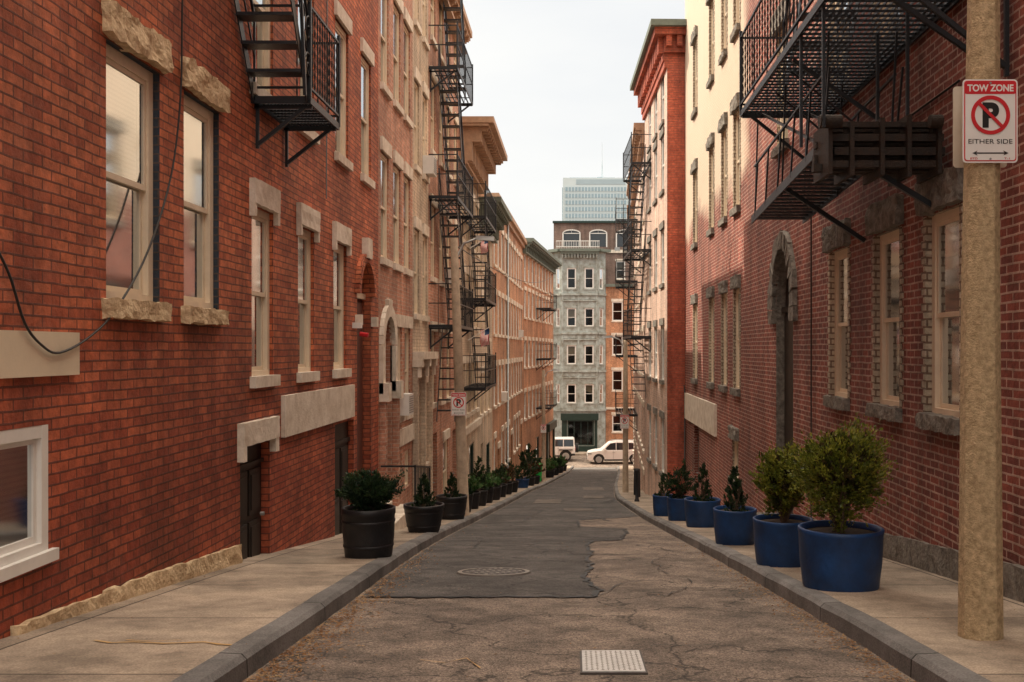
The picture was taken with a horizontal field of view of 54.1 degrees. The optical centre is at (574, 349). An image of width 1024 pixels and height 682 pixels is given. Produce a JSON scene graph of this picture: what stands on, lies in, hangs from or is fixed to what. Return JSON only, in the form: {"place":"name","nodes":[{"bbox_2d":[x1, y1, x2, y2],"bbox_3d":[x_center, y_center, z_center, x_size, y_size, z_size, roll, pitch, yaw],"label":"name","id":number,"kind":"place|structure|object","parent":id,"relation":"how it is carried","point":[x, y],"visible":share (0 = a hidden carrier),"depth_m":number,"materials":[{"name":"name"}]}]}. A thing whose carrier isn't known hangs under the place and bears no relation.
{"place":"outdoors","nodes":[
{"label":"outdoors","id":0,"kind":"place"},
{"bbox_2d":[0,466,570,681],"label":"sidewalk","id":1,"kind":"structure","parent":0,"point":[229,605],"depth_m":6.03,"materials":[{"name":"concrete"}]},
{"bbox_2d":[334,465,407,558],"bbox_3d":[-2.047,1.609,9.991,0.711,0.924,0.688,0,0,0],"label":"potted shrub","id":2,"kind":"object","parent":1,"relation":"on","point":[368,520],"visible":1,"depth_m":9.83,"materials":[{"name":"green plant"}]},
{"bbox_2d":[381,465,430,497],"bbox_3d":[-2.817,2.440,16.800,0.565,1.172,1.630,0,0,0],"label":"iron railing","id":3,"kind":"object","parent":1,"relation":"on","point":[428,471],"visible":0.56,"depth_m":16.19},
{"bbox_2d":[403,472,443,532],"bbox_3d":[-2.140,2.167,14.200,0.577,0.850,0.577,0,0,0],"label":"potted shrub","id":4,"kind":"object","parent":1,"relation":"on","point":[424,515],"visible":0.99,"depth_m":14.03,"materials":[{"name":"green plant"}]},
{"bbox_2d":[436,472,466,519],"bbox_3d":[-2.250,2.672,18.300,0.577,0.873,0.577,0,0,0],"label":"potted shrub","id":5,"kind":"object","parent":1,"relation":"on","point":[454,500],"visible":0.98,"depth_m":18.11,"materials":[{"name":"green plant"}]},
{"bbox_2d":[455,474,472,511],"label":"potted shrub","id":6,"kind":"object","parent":1,"relation":"on","point":[470,491],"visible":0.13,"depth_m":21.50,"materials":[{"name":"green plant"}]},
{"bbox_2d":[450,236,494,515],"bbox_3d":[-2.026,0.578,19.800,0.872,5.657,0.222,0,0,0],"label":"street lamp","id":7,"kind":"object","parent":1,"relation":"on","point":[461,460],"visible":0.89,"depth_m":19.73,"materials":[{"name":"grey metal"}]},
{"bbox_2d":[451,393,465,415],"bbox_3d":[-2.280,1.080,19.658,0.300,0.455,0.012,0,0,0],"label":"no parking sign","id":8,"kind":"object","parent":7,"relation":"attached to","point":[458,404],"visible":1,"depth_m":19.66,"materials":[{"name":"grey metal"}]},
{"bbox_2d":[468,474,483,508],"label":"potted shrub","id":9,"kind":"object","parent":1,"relation":"on","point":[474,482],"visible":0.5,"depth_m":23.09,"materials":[{"name":"green plant"}]},
{"bbox_2d":[469,456,489,505],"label":"potted shrub","id":10,"kind":"object","parent":1,"relation":"on","point":[483,494],"visible":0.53,"depth_m":24.72,"materials":[{"name":"green plant"}]},
{"bbox_2d":[480,471,501,502],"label":"potted shrub","id":11,"kind":"object","parent":1,"relation":"on","point":[492,480],"visible":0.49,"depth_m":26.50,"materials":[{"name":"green plant"}]},
{"bbox_2d":[478,463,508,499],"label":"potted shrub","id":12,"kind":"object","parent":1,"relation":"on","point":[497,489],"visible":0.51,"depth_m":28.47,"materials":[{"name":"green plant"}]},
{"bbox_2d":[489,466,510,496],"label":"potted shrub","id":13,"kind":"object","parent":1,"relation":"on","point":[504,489],"visible":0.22,"depth_m":30.91,"materials":[{"name":"green plant"}]},
{"bbox_2d":[502,463,515,494],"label":"potted shrub","id":14,"kind":"object","parent":1,"relation":"on","point":[510,484],"visible":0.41,"depth_m":33.39,"materials":[{"name":"green plant"}]},
{"bbox_2d":[505,459,523,491],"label":"potted shrub","id":15,"kind":"object","parent":1,"relation":"on","point":[515,484],"visible":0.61,"depth_m":35.89,"materials":[{"name":"green plant"}]},
{"bbox_2d":[515,450,530,487],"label":"potted shrub","id":16,"kind":"object","parent":1,"relation":"on","point":[523,482],"visible":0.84,"depth_m":41.88,"materials":[{"name":"green plant"}]},
{"bbox_2d":[518,443,541,485],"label":"potted shrub","id":17,"kind":"object","parent":1,"relation":"on","point":[528,453],"visible":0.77,"depth_m":45.90,"materials":[{"name":"green plant"}]},
{"bbox_2d":[529,461,544,483],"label":"potted shrub","id":18,"kind":"object","parent":1,"relation":"on","point":[537,479],"visible":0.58,"depth_m":48.84,"materials":[{"name":"green plant"}]},
{"bbox_2d":[540,458,558,477],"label":"potted shrub","id":19,"kind":"object","parent":1,"relation":"on","point":[549,473],"visible":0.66,"depth_m":55.83,"materials":[{"name":"green plant"}]},
{"bbox_2d":[541,369,559,479],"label":"street lamp","id":20,"kind":"object","parent":1,"relation":"on","point":[543,450],"visible":0.89,"depth_m":52.92,"materials":[{"name":"brown metal"}]},
{"bbox_2d":[546,455,562,474],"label":"potted shrub","id":21,"kind":"object","parent":1,"relation":"on","point":[557,468],"visible":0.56,"depth_m":58.84,"materials":[{"name":"green plant"}]},
{"bbox_2d":[460,0,684,249],"label":"sky","id":22,"kind":"structure","parent":0,"point":[554,77],"materials":[{"name":"white"}]},
{"bbox_2d":[244,469,914,681],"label":"road","id":23,"kind":"structure","parent":0,"point":[758,641],"depth_m":6.33,"materials":[{"name":"asphalt"}]},
{"bbox_2d":[93,639,479,667],"bbox_3d":[-1.560,1.642,5.421,2.131,0.144,0.266,0,0,0],"label":"utility survey marking","id":24,"kind":"object","parent":23,"relation":"on","point":[213,643],"visible":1,"depth_m":5.38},
{"bbox_2d":[171,466,573,681],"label":"curb","id":25,"kind":"structure","parent":23,"relation":"on","point":[242,659],"depth_m":6.45,"materials":[{"name":"concrete"}]},
{"bbox_2d":[361,467,637,596],"bbox_3d":[0.165,5.416,41.472,3.794,6.911,67.221,0,0,2],"label":"asphalt patch","id":26,"kind":"object","parent":23,"relation":"on","point":[556,569],"visible":0.88,"depth_m":12.58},
{"bbox_2d":[456,567,530,576],"bbox_3d":[-0.775,2.140,9.600,0.720,0.094,0.720,0,0,0],"label":"manhole cover","id":27,"kind":"object","parent":26,"relation":"on","point":[492,572],"visible":1,"depth_m":9.50,"materials":[{"name":"metal"}]},
{"bbox_2d":[534,487,603,510],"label":"asphalt repair","id":28,"kind":"structure","parent":26,"relation":"on","point":[560,500],"depth_m":30.98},
{"bbox_2d":[19,531,1014,681],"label":"fallen leaves","id":29,"kind":"object","parent":23,"relation":"on","point":[321,631],"visible":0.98,"depth_m":6.14,"materials":[{"name":"brown plant"}]},
{"bbox_2d":[368,488,714,644],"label":"road cracks","id":30,"kind":"object","parent":23,"relation":"on","point":[595,593],"visible":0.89,"depth_m":8.91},
{"bbox_2d":[580,650,647,674],"bbox_3d":[0.205,1.702,5.440,0.350,0.071,0.560,0,0,0],"label":"utility cover","id":31,"kind":"object","parent":23,"relation":"on","point":[612,662],"visible":1,"depth_m":5.38,"materials":[{"name":"metal"}]},
{"bbox_2d":[614,466,991,681],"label":"curb","id":32,"kind":"structure","parent":23,"relation":"on","point":[915,660],"depth_m":6.44,"materials":[{"name":"stone"}]},
{"bbox_2d":[575,452,586,454],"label":"sidewalk","id":33,"kind":"structure","parent":0,"point":[580,453],"depth_m":85.47,"materials":[{"name":"concrete"}]},
{"bbox_2d":[548,249,561,436],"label":"bay","id":34,"kind":"object","parent":33,"relation":"on","point":[557,338],"visible":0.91,"depth_m":87.53,"materials":[{"name":"grey stone"}]},
{"bbox_2d":[556,268,559,402],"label":"windows and doors","id":35,"kind":"structure","parent":34,"relation":"in","point":[557,270],"depth_m":87.67,"materials":[{"name":"white paint"}]},
{"bbox_2d":[559,248,599,451],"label":"building facade","id":36,"kind":"object","parent":33,"relation":"on","point":[579,377],"visible":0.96,"depth_m":87.20,"materials":[{"name":"stone"}]},
{"bbox_2d":[567,268,593,444],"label":"windows and doors","id":37,"kind":"structure","parent":36,"relation":"in","point":[577,429],"depth_m":87.27,"materials":[{"name":"white paint"}]},
{"bbox_2d":[597,249,610,447],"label":"bay","id":38,"kind":"object","parent":33,"relation":"on","point":[601,295],"visible":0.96,"depth_m":87.60,"materials":[{"name":"grey stone"}]},
{"bbox_2d":[600,268,602,402],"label":"windows and doors","id":39,"kind":"structure","parent":38,"relation":"in","point":[601,269],"depth_m":87.71,"materials":[{"name":"white paint"}]},
{"bbox_2d":[556,455,632,466],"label":"cross street","id":40,"kind":"structure","parent":0,"point":[578,461],"depth_m":78.84,"materials":[{"name":"asphalt"}]},
{"bbox_2d":[555,437,578,460],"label":"parked off road car","id":41,"kind":"object","parent":40,"relation":"on","point":[567,447],"visible":0.48,"depth_m":80.36,"materials":[{"name":"white paint"}]},
{"bbox_2d":[587,439,633,463],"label":"parked car","id":42,"kind":"object","parent":40,"relation":"on","point":[612,450],"visible":0.59,"depth_m":78.27,"materials":[{"name":"white paint"}]},
{"bbox_2d":[617,466,1023,681],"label":"sidewalk","id":43,"kind":"structure","parent":0,"point":[923,595],"depth_m":6.49,"materials":[{"name":"concrete"}]},
{"bbox_2d":[602,335,628,491],"bbox_3d":[1.471,2.376,36.000,0.961,5.752,0.222,0,0,0],"label":"street lamp","id":44,"kind":"object","parent":43,"relation":"on","point":[625,482],"visible":0.82,"depth_m":35.92,"materials":[{"name":"brown metal"}]},
{"bbox_2d":[620,415,628,428],"bbox_3d":[1.800,2.600,35.848,0.320,0.500,0.012,0,0,0],"label":"no parking sign","id":45,"kind":"object","parent":44,"relation":"attached to","point":[624,421],"visible":1,"depth_m":35.85,"materials":[{"name":"grey metal"}]},
{"bbox_2d":[634,468,638,501],"bbox_3d":[1.720,3.757,27.500,0.140,0.970,0.140,0,0,0],"label":"bollard","id":46,"kind":"object","parent":43,"relation":"on","point":[636,485],"visible":0.94,"depth_m":27.46,"materials":[{"name":"black metal"}]},
{"bbox_2d":[652,474,669,515],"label":"potted shrub","id":47,"kind":"object","parent":43,"relation":"on","point":[660,502],"visible":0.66,"depth_m":19.65,"materials":[{"name":"green plant"}]},
{"bbox_2d":[660,458,696,520],"bbox_3d":[1.855,2.491,17.808,0.654,1.109,0.764,0,0,0],"label":"potted shrub","id":48,"kind":"object","parent":43,"relation":"on","point":[676,507],"visible":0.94,"depth_m":17.68,"materials":[{"name":"green plant"}]},
{"bbox_2d":[684,462,720,527],"bbox_3d":[2.000,2.261,15.600,0.571,1.014,0.571,0,0,0],"label":"potted shrub","id":49,"kind":"object","parent":43,"relation":"on","point":[699,510],"visible":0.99,"depth_m":15.42,"materials":[{"name":"green plant"}]},
{"bbox_2d":[713,466,756,544],"bbox_3d":[1.880,1.815,11.700,0.510,0.922,0.510,0,0,0],"label":"potted shrub","id":50,"kind":"object","parent":43,"relation":"on","point":[733,520],"visible":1,"depth_m":11.54,"materials":[{"name":"ceramic"}]},
{"bbox_2d":[748,443,814,567],"bbox_3d":[1.904,1.419,9.164,0.605,1.120,0.773,0,0,0],"label":"potted shrub","id":51,"kind":"object","parent":43,"relation":"on","point":[776,539],"visible":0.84,"depth_m":9.06,"materials":[{"name":"ceramic"}]},
{"bbox_2d":[770,412,898,591],"bbox_3d":[1.981,1.147,7.594,0.934,1.324,0.958,0,0,0],"label":"potted shrub","id":52,"kind":"object","parent":43,"relation":"on","point":[838,552],"visible":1,"depth_m":7.44,"materials":[{"name":"green plant"}]},
{"bbox_2d":[958,0,1003,640],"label":"pole","id":53,"kind":"object","parent":43,"relation":"on","point":[980,589],"visible":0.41,"depth_m":5.48,"materials":[{"name":"concrete"}]},
{"bbox_2d":[953,86,1006,167],"bbox_3d":[2.300,-1.260,5.667,0.305,0.460,0.004,0,0,0],"label":"sign seen from behind","id":54,"kind":"object","parent":53,"relation":"attached to","point":[958,162],"visible":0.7,"depth_m":5.67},
{"bbox_2d":[962,79,1017,162],"bbox_3d":[2.268,-1.245,5.448,0.300,0.455,0.012,0,0,0],"label":"no parking sign","id":55,"kind":"object","parent":53,"relation":"attached to","point":[989,120],"visible":1,"depth_m":5.45,"materials":[{"name":"grey metal"}]},
{"label":"ground","id":56,"kind":"structure","parent":0,"visible":0},
{"bbox_2d":[0,0,238,638],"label":"walls","id":57,"kind":"structure","parent":56,"relation":"on","point":[140,418],"depth_m":6.66,"materials":[{"name":"red brick"}]},
{"bbox_2d":[0,43,212,566],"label":"windows and doors","id":58,"kind":"structure","parent":57,"relation":"attached to","point":[129,235],"depth_m":7.27,"materials":[{"name":"beige paint"}]},
{"bbox_2d":[0,0,241,635],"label":"trim","id":59,"kind":"structure","parent":57,"relation":"attached to","point":[28,353],"depth_m":7.17,"materials":[{"name":"stone"}]},
{"bbox_2d":[239,0,377,552],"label":"walls","id":60,"kind":"structure","parent":56,"relation":"on","point":[302,488],"depth_m":11.74,"materials":[{"name":"red brick"}]},
{"bbox_2d":[234,0,339,166],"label":"fire escape","id":61,"kind":"object","parent":60,"relation":"attached to","point":[307,112],"visible":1,"depth_m":9.78,"materials":[{"name":"black metal"}]},
{"bbox_2d":[240,0,368,559],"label":"windows and doors","id":62,"kind":"structure","parent":60,"relation":"attached to","point":[251,513],"depth_m":11.90,"materials":[{"name":"beige paint"}]},
{"bbox_2d":[237,0,406,553],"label":"trim","id":63,"kind":"structure","parent":60,"relation":"attached to","point":[301,412],"depth_m":12.12,"materials":[{"name":"beige stone"}]},
{"bbox_2d":[378,0,412,504],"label":"walls","id":64,"kind":"structure","parent":56,"relation":"on","point":[395,131],"depth_m":17.74,"materials":[{"name":"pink brick"}]},
{"bbox_2d":[379,0,414,510],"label":"trim","id":65,"kind":"structure","parent":64,"relation":"attached to","point":[391,386],"depth_m":17.30,"materials":[{"name":"beige stone"}]},
{"bbox_2d":[381,0,412,486],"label":"windows and doors","id":66,"kind":"structure","parent":64,"relation":"attached to","point":[406,405],"depth_m":18.05,"materials":[{"name":"beige paint"}]},
{"bbox_2d":[413,0,427,493],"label":"walls","id":67,"kind":"structure","parent":56,"relation":"on","point":[420,209],"depth_m":20.51,"materials":[{"name":"beige brick"}]},
{"bbox_2d":[412,0,437,501],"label":"trim","id":68,"kind":"structure","parent":67,"relation":"attached to","point":[424,364],"depth_m":20.50,"materials":[{"name":"beige stone"}]},
{"bbox_2d":[414,0,436,314],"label":"windows and doors","id":69,"kind":"structure","parent":67,"relation":"attached to","point":[429,165],"depth_m":20.86,"materials":[{"name":"beige paint"}]},
{"bbox_2d":[428,0,459,494],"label":"walls","id":70,"kind":"structure","parent":56,"relation":"on","point":[438,314],"depth_m":23.39,"materials":[{"name":"beige brick"}]},
{"bbox_2d":[431,0,455,493],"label":"windows and doors","id":71,"kind":"structure","parent":70,"relation":"attached to","point":[440,240],"depth_m":24.00,"materials":[{"name":"beige paint"}]},
{"bbox_2d":[469,327,488,346],"bbox_3d":[-2.590,-0.337,27.000,0.591,0.542,0.072,0,0,0],"label":"flag","id":72,"kind":"object","parent":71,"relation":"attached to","point":[484,339],"visible":1,"depth_m":26.99,"materials":[{"name":"fabric"}]},
{"bbox_2d":[429,0,472,420],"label":"fire escape","id":73,"kind":"object","parent":70,"relation":"attached to","point":[456,201],"visible":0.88,"depth_m":23.17,"materials":[{"name":"black metal"}]},
{"bbox_2d":[430,0,471,499],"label":"trim","id":74,"kind":"structure","parent":70,"relation":"attached to","point":[434,78],"depth_m":24.10,"materials":[{"name":"beige stone"}]},
{"bbox_2d":[460,171,478,477],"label":"walls","id":75,"kind":"structure","parent":56,"relation":"on","point":[472,436],"depth_m":30.37,"materials":[{"name":"beige brick"}]},
{"bbox_2d":[462,191,476,478],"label":"windows and doors","id":76,"kind":"structure","parent":75,"relation":"attached to","point":[471,458],"depth_m":31.29,"materials":[{"name":"beige paint"}]},
{"bbox_2d":[461,181,495,403],"bbox_3d":[-2.812,-1.528,29.700,0.696,6.344,3.632,0,0,0],"label":"fire escape","id":77,"kind":"object","parent":75,"relation":"attached to","point":[488,287],"visible":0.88,"depth_m":29.49,"materials":[{"name":"black metal"}]},
{"bbox_2d":[460,116,507,467],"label":"trim","id":78,"kind":"structure","parent":75,"relation":"attached to","point":[485,153],"depth_m":29.23,"materials":[{"name":"beige stone"}]},
{"bbox_2d":[479,230,491,472],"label":"walls","id":79,"kind":"structure","parent":56,"relation":"on","point":[485,432],"depth_m":34.93,"materials":[{"name":"beige brick"}]},
{"bbox_2d":[480,234,488,479],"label":"windows and doors","id":80,"kind":"structure","parent":79,"relation":"attached to","point":[487,454],"depth_m":35.39,"materials":[{"name":"beige paint"}]},
{"bbox_2d":[478,196,511,473],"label":"trim","id":81,"kind":"structure","parent":79,"relation":"attached to","point":[503,216],"depth_m":35.03,"materials":[{"name":"beige stone"}]},
{"bbox_2d":[479,194,522,479],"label":"walls","id":82,"kind":"structure","parent":56,"relation":"on","point":[499,413],"depth_m":44.39,"materials":[{"name":"orange brick"}]},
{"bbox_2d":[491,193,526,479],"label":"trim","id":83,"kind":"structure","parent":82,"relation":"attached to","point":[513,227],"depth_m":44.36,"materials":[{"name":"beige stone"}]},
{"bbox_2d":[494,235,523,470],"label":"windows and doors","id":84,"kind":"structure","parent":82,"relation":"attached to","point":[504,395],"depth_m":44.22,"materials":[{"name":"white paint"}]},
{"bbox_2d":[523,253,552,477],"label":"walls","id":85,"kind":"structure","parent":56,"relation":"on","point":[531,378],"depth_m":61.73,"materials":[{"name":"orange brick"}]},
{"bbox_2d":[524,255,549,475],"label":"windows and doors","id":86,"kind":"structure","parent":85,"relation":"attached to","point":[537,444],"depth_m":61.39,"materials":[{"name":"white paint"}]},
{"bbox_2d":[523,238,561,461],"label":"trim","id":87,"kind":"structure","parent":85,"relation":"attached to","point":[536,251],"depth_m":61.32,"materials":[{"name":"beige stone"}]},
{"bbox_2d":[536,292,556,419],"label":"fire escape","id":88,"kind":"object","parent":85,"relation":"attached to","point":[554,397],"visible":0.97,"depth_m":62.48,"materials":[{"name":"black metal"}]},
{"bbox_2d":[551,253,605,443],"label":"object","id":89,"kind":"object","parent":56,"relation":"on","point":[605,345],"visible":0.16,"depth_m":88.00,"materials":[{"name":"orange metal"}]},
{"bbox_2d":[554,223,626,249],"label":"walls","id":90,"kind":"structure","parent":56,"relation":"on","point":[584,229],"depth_m":101.00,"materials":[{"name":"brown brick"}]},
{"bbox_2d":[553,221,626,250],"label":"trim","id":91,"kind":"structure","parent":90,"relation":"attached to","point":[589,232],"depth_m":100.93,"materials":[{"name":"white"}]},
{"bbox_2d":[564,231,625,246],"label":"windows and doors","id":92,"kind":"structure","parent":90,"relation":"attached to","point":[599,237],"depth_m":101.07,"materials":[{"name":"white glass"}]},
{"bbox_2d":[562,163,628,220],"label":"office tower","id":93,"kind":"structure","parent":56,"relation":"on","point":[601,198],"depth_m":599.70,"materials":[{"name":"concrete"}]},
{"bbox_2d":[606,253,632,283],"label":"walls","id":94,"kind":"structure","parent":56,"relation":"on","point":[610,266],"depth_m":96.50,"materials":[{"name":"brown brick"}]},
{"bbox_2d":[616,261,624,278],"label":"windows and doors","id":95,"kind":"structure","parent":94,"relation":"attached to","point":[620,273],"depth_m":96.56,"materials":[{"name":"white paint"}]},
{"bbox_2d":[606,287,633,442],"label":"walls","id":96,"kind":"structure","parent":56,"relation":"on","point":[613,327],"depth_m":88.10,"materials":[{"name":"orange brick"}]},
{"bbox_2d":[612,302,622,431],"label":"windows and doors","id":97,"kind":"structure","parent":96,"relation":"attached to","point":[617,375],"depth_m":88.16,"materials":[{"name":"white paint"}]},
{"bbox_2d":[606,284,633,432],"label":"trim","id":98,"kind":"structure","parent":96,"relation":"attached to","point":[616,334],"depth_m":88.06,"materials":[{"name":"beige stone"}]},
{"bbox_2d":[634,148,644,491],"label":"walls","id":99,"kind":"structure","parent":56,"relation":"on","point":[640,387],"depth_m":41.34,"materials":[{"name":"brick"}]},
{"bbox_2d":[615,201,637,430],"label":"fire escape","id":100,"kind":"object","parent":99,"relation":"attached to","point":[623,287],"visible":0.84,"depth_m":46.24,"materials":[{"name":"black metal"}]},
{"bbox_2d":[626,123,644,491],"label":"trim","id":101,"kind":"structure","parent":99,"relation":"attached to","point":[638,128],"depth_m":38.02,"materials":[{"name":"stone"}]},
{"bbox_2d":[645,53,684,495],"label":"walls","id":102,"kind":"structure","parent":56,"relation":"on","point":[666,302],"depth_m":28.03,"materials":[{"name":"brick"}]},
{"bbox_2d":[623,132,651,397],"bbox_3d":[2.104,-2.686,33.889,0.666,8.628,3.432,0,0,-2],"label":"fire escape","id":103,"kind":"object","parent":102,"relation":"attached to","point":[630,251],"visible":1,"depth_m":33.67,"materials":[{"name":"black metal"}]},
{"bbox_2d":[649,76,663,472],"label":"windows and doors","id":104,"kind":"structure","parent":102,"relation":"attached to","point":[656,277],"depth_m":31.32,"materials":[{"name":"white paint"}]},
{"bbox_2d":[630,19,686,474],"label":"trim","id":105,"kind":"structure","parent":102,"relation":"attached to","point":[663,38],"depth_m":29.57,"materials":[{"name":"stone"}]},
{"bbox_2d":[685,0,1023,565],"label":"walls","id":106,"kind":"structure","parent":56,"relation":"on","point":[921,491],"depth_m":12.34,"materials":[{"name":"red brick"}]},
{"bbox_2d":[695,0,960,513],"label":"windows and doors","id":107,"kind":"structure","parent":106,"relation":"attached to","point":[945,313],"depth_m":10.11,"materials":[{"name":"beige paint"}]},
{"bbox_2d":[683,0,1023,602],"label":"trim","id":108,"kind":"structure","parent":106,"relation":"attached to","point":[943,190],"depth_m":11.56,"materials":[{"name":"stone"}]},
{"bbox_2d":[739,0,1009,242],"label":"fire escape","id":109,"kind":"object","parent":106,"relation":"attached to","point":[840,157],"visible":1,"depth_m":8.95,"materials":[{"name":"black metal"}]},
{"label":"walls","id":110,"kind":"object","parent":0,"visible":0},
{"bbox_2d":[627,205,633,477],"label":"trim","id":111,"kind":"structure","parent":110,"relation":"attached to","point":[632,212],"depth_m":56.74,"materials":[{"name":"beige stone"}]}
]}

